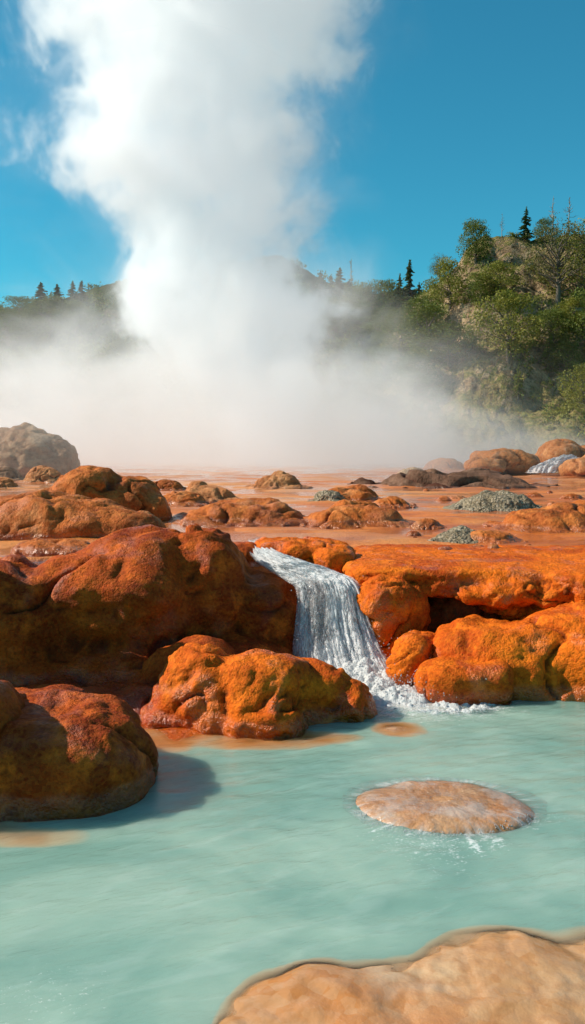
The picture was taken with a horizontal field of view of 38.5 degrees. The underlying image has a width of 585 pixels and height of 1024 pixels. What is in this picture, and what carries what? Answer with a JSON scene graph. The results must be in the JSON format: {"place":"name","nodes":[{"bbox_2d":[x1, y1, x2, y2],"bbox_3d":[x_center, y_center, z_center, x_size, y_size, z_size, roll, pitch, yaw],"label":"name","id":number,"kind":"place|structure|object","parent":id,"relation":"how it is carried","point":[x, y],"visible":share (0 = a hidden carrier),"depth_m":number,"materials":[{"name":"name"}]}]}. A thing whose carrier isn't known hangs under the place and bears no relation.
{"place":"outdoors","nodes":[
{"label":"outdoors","id":0,"kind":"place"},
{"bbox_2d":[0,255,423,457],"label":"hills","id":1,"kind":"structure","parent":0,"point":[140,387],"depth_m":80.55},
{"bbox_2d":[0,307,37,345],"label":"broadleaf tree","id":2,"kind":"object","parent":1,"relation":"on","point":[4,333],"visible":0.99,"depth_m":94.72,"materials":[{"name":"green plant"}]},
{"bbox_2d":[0,295,38,325],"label":"broadleaf tree","id":3,"kind":"object","parent":1,"relation":"on","point":[18,299],"visible":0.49,"depth_m":100.62,"materials":[{"name":"green plant"}]},
{"bbox_2d":[30,282,49,317],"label":"conifer","id":4,"kind":"object","parent":1,"relation":"on","point":[40,293],"visible":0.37,"depth_m":103.31,"materials":[{"name":"green plant"}]},
{"bbox_2d":[16,293,78,338],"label":"broadleaf tree","id":5,"kind":"object","parent":1,"relation":"on","point":[48,320],"visible":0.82,"depth_m":96.69,"materials":[{"name":"green plant"}]},
{"bbox_2d":[48,284,64,317],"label":"conifer","id":6,"kind":"object","parent":1,"relation":"on","point":[57,290],"visible":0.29,"depth_m":102.25,"materials":[{"name":"green plant"}]},
{"bbox_2d":[64,281,86,311],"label":"conifer","id":7,"kind":"object","parent":1,"relation":"on","point":[72,295],"visible":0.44,"depth_m":103.38,"materials":[{"name":"green plant"}]},
{"bbox_2d":[50,299,101,336],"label":"broadleaf tree","id":8,"kind":"object","parent":1,"relation":"on","point":[75,319],"visible":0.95,"depth_m":96.32,"materials":[{"name":"green plant"}]},
{"bbox_2d":[76,280,90,309],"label":"conifer","id":9,"kind":"object","parent":1,"relation":"on","point":[81,295],"visible":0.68,"depth_m":104.83,"materials":[{"name":"green plant"}]},
{"bbox_2d":[0,253,427,449],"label":"forest","id":10,"kind":"object","parent":1,"relation":"on","point":[36,420],"visible":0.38,"depth_m":80.16,"materials":[{"name":"green plant"}]},
{"bbox_2d":[309,270,329,307],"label":"conifer","id":11,"kind":"object","parent":1,"relation":"on","point":[319,288],"visible":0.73,"depth_m":98.81,"materials":[{"name":"green plant"}]},
{"bbox_2d":[319,274,341,312],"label":"conifer","id":12,"kind":"object","parent":1,"relation":"on","point":[331,290],"visible":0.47,"depth_m":98.20,"materials":[{"name":"green plant"}]},
{"bbox_2d":[312,295,359,335],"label":"broadleaf tree","id":13,"kind":"object","parent":1,"relation":"on","point":[333,302],"visible":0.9,"depth_m":94.08,"materials":[{"name":"green plant"}]},
{"bbox_2d":[332,268,351,308],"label":"conifer","id":14,"kind":"object","parent":1,"relation":"on","point":[339,285],"visible":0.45,"depth_m":98.64,"materials":[{"name":"green plant"}]},
{"bbox_2d":[343,280,353,311],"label":"conifer","id":15,"kind":"object","parent":1,"relation":"on","point":[349,284],"visible":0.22,"depth_m":98.98,"materials":[{"name":"green plant"}]},
{"bbox_2d":[348,258,354,291],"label":"dead tree","id":16,"kind":"object","parent":1,"relation":"on","point":[351,280],"visible":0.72,"depth_m":99.31,"materials":[{"name":"grey wood"}]},
{"bbox_2d":[331,302,380,341],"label":"broadleaf tree","id":17,"kind":"object","parent":1,"relation":"on","point":[360,313],"visible":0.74,"depth_m":93.07,"materials":[{"name":"green plant"}]},
{"bbox_2d":[340,281,390,322],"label":"broadleaf tree","id":18,"kind":"object","parent":1,"relation":"on","point":[365,289],"visible":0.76,"depth_m":95.36,"materials":[{"name":"green plant"}]},
{"bbox_2d":[360,305,402,347],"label":"broadleaf tree","id":19,"kind":"object","parent":1,"relation":"on","point":[381,314],"visible":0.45,"depth_m":88.03,"materials":[{"name":"green plant"}]},
{"bbox_2d":[360,279,408,315],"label":"broadleaf tree","id":20,"kind":"object","parent":1,"relation":"on","point":[390,287],"visible":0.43,"depth_m":97.76,"materials":[{"name":"green plant"}]},
{"bbox_2d":[392,273,406,319],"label":"conifer","id":21,"kind":"object","parent":1,"relation":"on","point":[397,288],"visible":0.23,"depth_m":99.51,"materials":[{"name":"green plant"}]},
{"bbox_2d":[401,260,416,308],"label":"conifer","id":22,"kind":"object","parent":1,"relation":"on","point":[410,293],"visible":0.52,"depth_m":99.90,"materials":[{"name":"green plant"}]},
{"bbox_2d":[416,282,421,295],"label":"conifer","id":23,"kind":"object","parent":1,"relation":"on","point":[418,289],"visible":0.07,"depth_m":99.44,"materials":[{"name":"green plant"}]},
{"bbox_2d":[0,700,584,1023],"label":"pool water","id":24,"kind":"structure","parent":0,"point":[206,879],"depth_m":3.17,"materials":[{"name":"teal liquid"}]},
{"bbox_2d":[0,680,24,733],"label":"boulder","id":25,"kind":"object","parent":24,"relation":"in","point":[12,703],"visible":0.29,"depth_m":3.85,"materials":[{"name":"stone"}]},
{"bbox_2d":[11,835,42,842],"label":"submerged stone","id":26,"kind":"object","parent":24,"relation":"in","point":[29,838],"visible":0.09,"depth_m":3.44,"materials":[{"name":"stone"}]},
{"bbox_2d":[0,684,158,821],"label":"boulder","id":27,"kind":"object","parent":24,"relation":"in","point":[69,751],"visible":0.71,"depth_m":3.68,"materials":[{"name":"brown stone"}]},
{"bbox_2d":[0,524,299,722],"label":"rock outcrop","id":28,"kind":"object","parent":24,"relation":"in","point":[123,614],"visible":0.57,"depth_m":5.75,"materials":[{"name":"brown stone"}]},
{"bbox_2d":[141,723,308,744],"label":"submerged stone","id":29,"kind":"object","parent":24,"relation":"in","point":[175,735],"visible":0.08,"depth_m":4.65,"materials":[{"name":"stone"}]},
{"bbox_2d":[140,642,377,740],"bbox_3d":[-0.179,1.151,5.008,1.424,0.716,0.881,0,5,0],"label":"boulder","id":30,"kind":"object","parent":24,"relation":"in","point":[256,693],"visible":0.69,"depth_m":4.77,"materials":[{"name":"orange stone"}]},
{"bbox_2d":[382,726,409,732],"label":"submerged stone","id":31,"kind":"object","parent":24,"relation":"in","point":[396,729],"visible":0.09,"depth_m":4.75,"materials":[{"name":"stone"}]},
{"bbox_2d":[216,930,584,1023],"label":"submerged slab","id":32,"kind":"structure","parent":24,"relation":"in","point":[506,977],"depth_m":2.44,"materials":[{"name":"beige stone"}]},
{"bbox_2d":[386,629,435,685],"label":"rock","id":33,"kind":"object","parent":24,"relation":"in","point":[411,650],"visible":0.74,"depth_m":5.53,"materials":[{"name":"stone"}]},
{"bbox_2d":[345,780,545,835],"bbox_3d":[0.683,1.439,3.740,0.919,0.341,0.667,0,5,0],"label":"flat stone","id":34,"kind":"object","parent":24,"relation":"in","point":[447,807],"visible":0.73,"depth_m":3.65,"materials":[{"name":"brown stone"}]},
{"bbox_2d":[414,656,513,705],"bbox_3d":[1.095,1.093,5.368,0.630,0.329,0.430,0,5,0],"label":"rock","id":35,"kind":"object","parent":24,"relation":"in","point":[462,680],"visible":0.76,"depth_m":5.19,"materials":[{"name":"orange stone"}]},
{"bbox_2d":[432,600,584,704],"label":"boulder","id":36,"kind":"object","parent":24,"relation":"in","point":[541,653],"visible":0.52,"depth_m":5.36,"materials":[{"name":"orange stone"}]},
{"bbox_2d":[518,604,560,619],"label":"rock","id":37,"kind":"object","parent":36,"relation":"on","point":[535,610],"visible":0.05,"depth_m":6.01,"materials":[{"name":"stone"}]},
{"bbox_2d":[0,457,584,995],"bbox_3d":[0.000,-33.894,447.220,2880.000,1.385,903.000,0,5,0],"label":"ground","id":38,"kind":"structure","parent":0,"point":[440,515],"depth_m":12.58,"materials":[{"name":"stone"}]},
{"bbox_2d":[0,466,24,479],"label":"rock","id":39,"kind":"object","parent":38,"relation":"on","point":[11,473],"visible":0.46,"depth_m":22.21,"materials":[{"name":"stone"}]},
{"bbox_2d":[0,477,24,488],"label":"rock","id":40,"kind":"object","parent":38,"relation":"on","point":[6,482],"visible":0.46,"depth_m":17.96,"materials":[{"name":"stone"}]},
{"bbox_2d":[15,465,60,481],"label":"rock","id":41,"kind":"object","parent":38,"relation":"on","point":[41,473],"visible":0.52,"depth_m":20.78,"materials":[{"name":"stone"}]},
{"bbox_2d":[0,422,79,476],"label":"boulder","id":42,"kind":"object","parent":38,"relation":"on","point":[25,447],"visible":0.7,"depth_m":24.04,"materials":[{"name":"grey stone"}]},
{"bbox_2d":[10,538,90,556],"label":"rock","id":43,"kind":"object","parent":38,"relation":"on","point":[37,547],"visible":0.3,"depth_m":7.04,"materials":[{"name":"stone"}]},
{"bbox_2d":[0,489,165,540],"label":"rock","id":44,"kind":"object","parent":38,"relation":"on","point":[42,514],"visible":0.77,"depth_m":8.13,"materials":[{"name":"orange stone"}]},
{"bbox_2d":[45,465,171,521],"bbox_3d":[-2.369,-0.118,10.273,1.802,0.915,1.297,0,5,0],"label":"rock","id":45,"kind":"object","parent":38,"relation":"on","point":[137,493],"visible":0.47,"depth_m":9.89,"materials":[{"name":"orange stone"}]},
{"bbox_2d":[154,479,186,490],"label":"rock","id":46,"kind":"object","parent":38,"relation":"on","point":[166,485],"visible":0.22,"depth_m":16.64,"materials":[{"name":"stone"}]},
{"bbox_2d":[163,491,213,506],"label":"rock","id":47,"kind":"object","parent":38,"relation":"on","point":[182,499],"visible":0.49,"depth_m":12.63,"materials":[{"name":"stone"}]},
{"bbox_2d":[185,481,237,501],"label":"rock","id":48,"kind":"object","parent":38,"relation":"on","point":[204,490],"visible":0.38,"depth_m":13.92,"materials":[{"name":"stone"}]},
{"bbox_2d":[167,497,307,527],"bbox_3d":[-0.575,0.082,10.120,1.991,0.502,1.498,0,5,0],"label":"rock","id":49,"kind":"object","parent":38,"relation":"on","point":[249,512],"visible":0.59,"depth_m":9.70,"materials":[{"name":"orange stone"}]},
{"bbox_2d":[233,541,260,566],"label":"rock","id":50,"kind":"object","parent":38,"relation":"on","point":[246,548],"visible":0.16,"depth_m":6.83,"materials":[{"name":"stone"}]},
{"bbox_2d":[245,470,312,488],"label":"rock","id":51,"kind":"object","parent":38,"relation":"on","point":[278,479],"visible":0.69,"depth_m":17.82,"materials":[{"name":"stone"}]},
{"bbox_2d":[254,536,355,574],"bbox_3d":[0.095,0.357,6.984,0.848,0.290,0.966,0,5,0],"label":"rock","id":52,"kind":"object","parent":38,"relation":"on","point":[332,554],"visible":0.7,"depth_m":6.66,"materials":[{"name":"stone"}]},
{"bbox_2d":[308,490,344,500],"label":"rock","id":53,"kind":"object","parent":38,"relation":"on","point":[327,495],"visible":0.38,"depth_m":13.30,"materials":[{"name":"stone"}]},
{"bbox_2d":[308,484,382,501],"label":"rock","id":54,"kind":"object","parent":38,"relation":"on","point":[361,493],"visible":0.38,"depth_m":13.56,"materials":[{"name":"stone"}]},
{"bbox_2d":[299,499,415,528],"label":"rock","id":55,"kind":"object","parent":38,"relation":"on","point":[345,513],"visible":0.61,"depth_m":9.46,"materials":[{"name":"orange stone"}]},
{"bbox_2d":[372,496,416,509],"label":"rock","id":56,"kind":"object","parent":38,"relation":"on","point":[392,502],"visible":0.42,"depth_m":12.29,"materials":[{"name":"stone"}]},
{"bbox_2d":[297,580,510,659],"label":"rock wall","id":57,"kind":"structure","parent":38,"relation":"on","point":[445,610],"depth_m":6.35,"materials":[{"name":"brown stone"}]},
{"bbox_2d":[249,539,503,713],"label":"waterfall","id":58,"kind":"structure","parent":57,"relation":"attached to","point":[352,650],"depth_m":5.92,"materials":[{"name":"liquid"}]},
{"bbox_2d":[398,467,422,473],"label":"rock","id":59,"kind":"object","parent":38,"relation":"on","point":[404,471],"visible":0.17,"depth_m":23.23,"materials":[{"name":"stone"}]},
{"bbox_2d":[406,531,420,535],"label":"stone","id":60,"kind":"object","parent":38,"relation":"on","point":[413,533],"visible":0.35,"depth_m":8.26,"materials":[{"name":"stone"}]},
{"bbox_2d":[407,518,446,529],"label":"stone","id":61,"kind":"object","parent":38,"relation":"on","point":[426,523],"visible":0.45,"depth_m":9.21,"materials":[{"name":"stone"}]},
{"bbox_2d":[420,458,464,470],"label":"rock","id":62,"kind":"object","parent":38,"relation":"on","point":[440,464],"visible":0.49,"depth_m":30.21,"materials":[{"name":"stone"}]},
{"bbox_2d":[434,496,452,500],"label":"stone","id":63,"kind":"object","parent":38,"relation":"on","point":[443,498],"visible":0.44,"depth_m":13.79,"materials":[{"name":"stone"}]},
{"bbox_2d":[438,546,452,549],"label":"stone","id":64,"kind":"object","parent":38,"relation":"on","point":[444,548],"visible":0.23,"depth_m":7.13,"materials":[{"name":"stone"}]},
{"bbox_2d":[428,525,478,543],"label":"rock","id":65,"kind":"object","parent":38,"relation":"on","point":[459,534],"visible":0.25,"depth_m":7.87,"materials":[{"name":"gravel"}]},
{"bbox_2d":[350,468,559,488],"bbox_3d":[3.590,-0.668,18.751,4.819,0.634,2.064,0,5,0],"label":"rock","id":66,"kind":"object","parent":38,"relation":"on","point":[470,477],"visible":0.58,"depth_m":18.30,"materials":[{"name":"brown stone"}]},
{"bbox_2d":[449,495,466,498],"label":"stone","id":67,"kind":"object","parent":38,"relation":"on","point":[456,497],"visible":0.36,"depth_m":14.21,"materials":[{"name":"stone"}]},
{"bbox_2d":[342,544,584,620],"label":"terrace ledge","id":68,"kind":"object","parent":38,"relation":"on","point":[511,582],"visible":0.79,"depth_m":6.11,"materials":[{"name":"orange stone"}]},
{"bbox_2d":[442,490,541,511],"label":"rock","id":69,"kind":"object","parent":38,"relation":"on","point":[491,501],"visible":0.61,"depth_m":11.79,"materials":[{"name":"gravel"}]},
{"bbox_2d":[487,543,499,548],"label":"stone","id":70,"kind":"object","parent":38,"relation":"on","point":[493,546],"visible":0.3,"depth_m":7.16,"materials":[{"name":"stone"}]},
{"bbox_2d":[470,530,527,543],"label":"rock","id":71,"kind":"object","parent":38,"relation":"on","point":[491,536],"visible":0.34,"depth_m":7.82,"materials":[{"name":"stone"}]},
{"bbox_2d":[464,448,540,473],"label":"boulder","id":72,"kind":"object","parent":38,"relation":"on","point":[508,461],"visible":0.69,"depth_m":26.12,"materials":[{"name":"stone"}]},
{"bbox_2d":[482,499,584,533],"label":"rock","id":73,"kind":"object","parent":38,"relation":"on","point":[563,517],"visible":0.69,"depth_m":8.87,"materials":[{"name":"orange stone"}]},
{"bbox_2d":[526,492,543,497],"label":"stone","id":74,"kind":"object","parent":38,"relation":"on","point":[534,494],"visible":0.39,"depth_m":14.62,"materials":[{"name":"stone"}]},
{"bbox_2d":[527,454,578,472],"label":"cascade","id":75,"kind":"object","parent":38,"relation":"on","point":[553,464],"visible":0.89,"depth_m":25.75,"materials":[{"name":"liquid"}]},
{"bbox_2d":[535,439,584,462],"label":"boulder","id":76,"kind":"object","parent":38,"relation":"on","point":[548,450],"visible":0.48,"depth_m":27.37,"materials":[{"name":"stone"}]},
{"bbox_2d":[558,455,584,475],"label":"boulder","id":77,"kind":"object","parent":38,"relation":"on","point":[573,467],"visible":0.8,"depth_m":24.59,"materials":[{"name":"stone"}]},
{"bbox_2d":[560,493,584,499],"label":"stone","id":78,"kind":"object","parent":38,"relation":"on","point":[572,496],"visible":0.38,"depth_m":14.03,"materials":[{"name":"stone"}]},
{"bbox_2d":[0,458,584,553],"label":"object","id":79,"kind":"structure","parent":0,"point":[265,466],"depth_m":22.34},
{"bbox_2d":[0,0,584,308],"label":"sky","id":80,"kind":"structure","parent":0,"point":[322,134],"materials":[{"name":"blue"}]},
{"bbox_2d":[355,574,430,659],"bbox_3d":[0.746,0.828,6.179,0.710,0.758,0.522,-3,5,-33],"label":"rock","id":81,"kind":"object","parent":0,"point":[393,608],"visible":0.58,"depth_m":5.92,"materials":[{"name":"orange stone"}]},
{"bbox_2d":[299,235,584,461],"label":"hillside","id":82,"kind":"structure","parent":0,"point":[481,405],"depth_m":55.18,"materials":[{"name":"green plant"}]},
{"bbox_2d":[352,346,403,390],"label":"bush","id":83,"kind":"object","parent":82,"relation":"on","point":[382,377],"visible":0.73,"depth_m":62.48,"materials":[{"name":"green plant"}]},
{"bbox_2d":[371,310,421,361],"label":"bush","id":84,"kind":"object","parent":82,"relation":"on","point":[393,337],"visible":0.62,"depth_m":66.40,"materials":[{"name":"green plant"}]},
{"bbox_2d":[390,347,442,397],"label":"bush","id":85,"kind":"object","parent":82,"relation":"on","point":[413,371],"visible":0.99,"depth_m":55.75,"materials":[{"name":"green plant"}]},
{"bbox_2d":[400,293,452,329],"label":"bush","id":86,"kind":"object","parent":82,"relation":"on","point":[419,300],"visible":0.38,"depth_m":65.72,"materials":[{"name":"green plant"}]},
{"bbox_2d":[394,299,461,357],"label":"bush","id":87,"kind":"object","parent":82,"relation":"on","point":[429,310],"visible":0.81,"depth_m":57.65,"materials":[{"name":"green plant"}]},
{"bbox_2d":[427,252,453,283],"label":"bush","id":88,"kind":"object","parent":82,"relation":"on","point":[435,265],"visible":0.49,"depth_m":74.14,"materials":[{"name":"green plant"}]},
{"bbox_2d":[423,256,471,312],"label":"bush","id":89,"kind":"object","parent":82,"relation":"on","point":[445,268],"visible":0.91,"depth_m":66.54,"materials":[{"name":"green plant"}]},
{"bbox_2d":[423,319,479,365],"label":"bush","id":90,"kind":"object","parent":82,"relation":"on","point":[448,347],"visible":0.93,"depth_m":56.70,"materials":[{"name":"green plant"}]},
{"bbox_2d":[320,233,584,460],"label":"dark undergrowth","id":91,"kind":"object","parent":82,"relation":"on","point":[443,429],"visible":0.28,"depth_m":55.13,"materials":[{"name":"green plant"}]},
{"bbox_2d":[330,231,584,460],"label":"undergrowth","id":92,"kind":"object","parent":82,"relation":"on","point":[566,409],"visible":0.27,"depth_m":54.73,"materials":[{"name":"green plant"}]},
{"bbox_2d":[455,217,496,264],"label":"bushy tree","id":93,"kind":"object","parent":82,"relation":"on","point":[470,225],"visible":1,"depth_m":71.13,"materials":[{"name":"green plant"}]},
{"bbox_2d":[462,270,498,305],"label":"bush","id":94,"kind":"object","parent":82,"relation":"on","point":[474,297],"visible":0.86,"depth_m":64.40,"materials":[{"name":"green plant"}]},
{"bbox_2d":[477,260,524,295],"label":"bush","id":95,"kind":"object","parent":82,"relation":"on","point":[499,278],"visible":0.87,"depth_m":63.73,"materials":[{"name":"green plant"}]},
{"bbox_2d":[469,288,547,363],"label":"bush","id":96,"kind":"object","parent":82,"relation":"on","point":[510,302],"visible":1,"depth_m":55.30,"materials":[{"name":"green plant"}]},
{"bbox_2d":[512,362,526,400],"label":"young conifer","id":97,"kind":"object","parent":82,"relation":"on","point":[517,391],"visible":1,"depth_m":54.19,"materials":[{"name":"green plant"}]},
{"bbox_2d":[517,207,534,239],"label":"conifer","id":98,"kind":"object","parent":82,"relation":"on","point":[525,221],"visible":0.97,"depth_m":73.97,"materials":[{"name":"green plant"}]},
{"bbox_2d":[533,217,560,243],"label":"bush","id":99,"kind":"object","parent":82,"relation":"on","point":[544,220],"visible":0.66,"depth_m":73.04,"materials":[{"name":"green plant"}]},
{"bbox_2d":[538,331,561,375],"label":"young conifer","id":100,"kind":"object","parent":82,"relation":"on","point":[549,339],"visible":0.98,"depth_m":56.20,"materials":[{"name":"green plant"}]},
{"bbox_2d":[516,212,584,307],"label":"airy tree","id":101,"kind":"object","parent":82,"relation":"on","point":[559,263],"visible":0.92,"depth_m":63.38,"materials":[{"name":"green plant"}]},
{"bbox_2d":[522,307,579,349],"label":"bush","id":102,"kind":"object","parent":82,"relation":"on","point":[557,316],"visible":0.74,"depth_m":56.80,"materials":[{"name":"green plant"}]},
{"bbox_2d":[549,196,558,225],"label":"dead tree","id":103,"kind":"object","parent":82,"relation":"on","point":[552,213],"visible":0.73,"depth_m":74.12,"materials":[{"name":"grey wood"}]},
{"bbox_2d":[540,217,584,294],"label":"airy tree","id":104,"kind":"object","parent":82,"relation":"on","point":[579,256],"visible":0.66,"depth_m":63.41,"materials":[{"name":"green plant"}]},
{"bbox_2d":[549,339,584,375],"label":"bush","id":105,"kind":"object","parent":82,"relation":"on","point":[564,355],"visible":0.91,"depth_m":55.74,"materials":[{"name":"green plant"}]},
{"bbox_2d":[561,197,575,229],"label":"dead tree","id":106,"kind":"object","parent":82,"relation":"on","point":[569,210],"visible":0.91,"depth_m":74.07,"materials":[{"name":"grey wood"}]},
{"bbox_2d":[553,294,584,333],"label":"bush","id":107,"kind":"object","parent":82,"relation":"on","point":[568,303],"visible":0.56,"depth_m":57.65,"materials":[{"name":"green plant"}]},
{"bbox_2d":[554,363,584,411],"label":"bush","id":108,"kind":"object","parent":82,"relation":"on","point":[578,383],"visible":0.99,"depth_m":50.46,"materials":[{"name":"green plant"}]},
{"bbox_2d":[554,287,584,355],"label":"bush","id":109,"kind":"object","parent":82,"relation":"on","point":[574,317],"visible":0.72,"depth_m":56.58,"materials":[{"name":"green plant"}]}
]}

